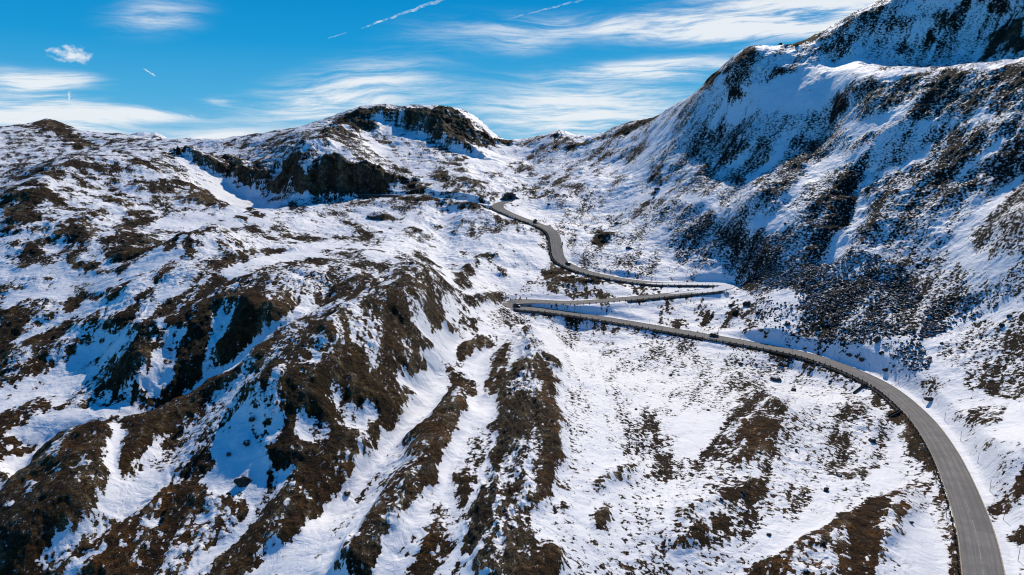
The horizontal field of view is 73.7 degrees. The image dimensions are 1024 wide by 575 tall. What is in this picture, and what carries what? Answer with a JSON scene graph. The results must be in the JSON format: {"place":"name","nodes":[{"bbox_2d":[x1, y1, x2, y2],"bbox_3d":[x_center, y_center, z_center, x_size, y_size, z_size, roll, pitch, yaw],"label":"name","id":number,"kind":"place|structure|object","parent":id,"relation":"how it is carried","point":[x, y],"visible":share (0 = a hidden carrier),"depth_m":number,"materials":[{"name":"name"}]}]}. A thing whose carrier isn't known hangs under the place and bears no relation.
{"place":"outdoors","nodes":[
{"label":"outdoors","id":0,"kind":"place"},
{"bbox_2d":[130,132,169,138],"bbox_3d":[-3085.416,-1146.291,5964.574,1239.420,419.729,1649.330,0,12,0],"label":"distant mountains","id":1,"kind":"structure","parent":0,"point":[154,135],"depth_m":5984.15,"materials":[{"name":"white snow"}]},
{"bbox_2d":[0,0,877,139],"label":"sky","id":2,"kind":"structure","parent":0,"point":[173,69],"materials":[{"name":"blue"}]},
{"bbox_2d":[0,0,1023,574],"bbox_3d":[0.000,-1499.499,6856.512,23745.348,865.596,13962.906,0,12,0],"label":"ground","id":3,"kind":"structure","parent":0,"point":[416,388],"depth_m":267.23,"materials":[{"name":"white snow"}]},
{"bbox_2d":[234,476,251,486],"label":"boulder","id":4,"kind":"object","parent":3,"relation":"on","point":[242,481],"visible":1,"depth_m":166.24,"materials":[{"name":"grey stone"}]},
{"bbox_2d":[243,440,249,445],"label":"boulder","id":5,"kind":"object","parent":3,"relation":"on","point":[246,442],"visible":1,"depth_m":176.02,"materials":[{"name":"grey stone"}]},
{"bbox_2d":[367,211,384,219],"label":"boulder","id":6,"kind":"object","parent":3,"relation":"on","point":[378,215],"visible":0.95,"depth_m":505.30,"materials":[{"name":"grey stone"}]},
{"bbox_2d":[341,194,482,206],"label":"retaining wall","id":7,"kind":"structure","parent":3,"relation":"on","point":[367,196],"depth_m":585.18,"materials":[{"name":"stone"}]},
{"bbox_2d":[500,192,518,199],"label":"tunnel portal","id":8,"kind":"object","parent":3,"relation":"on","point":[507,194],"visible":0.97,"depth_m":573.72,"materials":[{"name":"black"}]},
{"bbox_2d":[490,207,714,287],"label":"retaining wall","id":9,"kind":"structure","parent":3,"relation":"on","point":[599,277],"depth_m":403.38,"materials":[{"name":"stone"}]},
{"bbox_2d":[628,292,720,301],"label":"retaining wall","id":10,"kind":"structure","parent":3,"relation":"on","point":[677,296],"depth_m":372.62,"materials":[{"name":"stone"}]},
{"bbox_2d":[515,310,897,410],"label":"retaining wall","id":11,"kind":"structure","parent":3,"relation":"on","point":[880,395],"depth_m":318.04,"materials":[{"name":"stone"}]},
{"bbox_2d":[853,383,867,393],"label":"drain trough","id":12,"kind":"object","parent":11,"relation":"attached to","point":[860,388],"visible":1,"depth_m":257.80,"materials":[{"name":"grey concrete"}]},
{"bbox_2d":[742,301,750,305],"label":"boulder","id":13,"kind":"object","parent":3,"relation":"on","point":[746,303],"visible":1,"depth_m":353.58,"materials":[{"name":"grey stone"}]},
{"bbox_2d":[770,376,781,381],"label":"boulder","id":14,"kind":"object","parent":3,"relation":"on","point":[774,378],"visible":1,"depth_m":280.58,"materials":[{"name":"grey stone"}]},
{"bbox_2d":[688,211,1023,371],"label":"scree","id":15,"kind":"structure","parent":3,"relation":"on","point":[943,324],"depth_m":318.24,"materials":[{"name":"grey stone"}]},
{"bbox_2d":[868,438,875,442],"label":"boulder","id":16,"kind":"object","parent":3,"relation":"on","point":[871,440],"visible":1,"depth_m":208.84,"materials":[{"name":"grey stone"}]},
{"bbox_2d":[873,336,880,342],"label":"boulder","id":17,"kind":"object","parent":3,"relation":"on","point":[876,339],"visible":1,"depth_m":279.71,"materials":[{"name":"grey stone"}]},
{"bbox_2d":[888,409,901,416],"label":"drain trough","id":18,"kind":"object","parent":3,"relation":"on","point":[895,413],"visible":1,"depth_m":228.73,"materials":[{"name":"grey concrete"}]},
{"bbox_2d":[924,396,933,400],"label":"boulder","id":19,"kind":"object","parent":3,"relation":"on","point":[928,398],"visible":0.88,"depth_m":235.36,"materials":[{"name":"grey stone"}]},
{"bbox_2d":[492,199,1003,574],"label":"road","id":20,"kind":"structure","parent":0,"point":[988,562],"depth_m":208.39,"materials":[{"name":"grey asphalt"}]},
{"bbox_2d":[493,199,1005,574],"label":"road kerb","id":21,"kind":"structure","parent":20,"relation":"on","point":[791,354],"depth_m":296.99,"materials":[{"name":"concrete"}]},
{"bbox_2d":[516,216,983,574],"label":"road markings","id":22,"kind":"object","parent":20,"relation":"on","point":[821,359],"visible":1,"depth_m":230.11,"materials":[{"name":"paint"}]}
]}

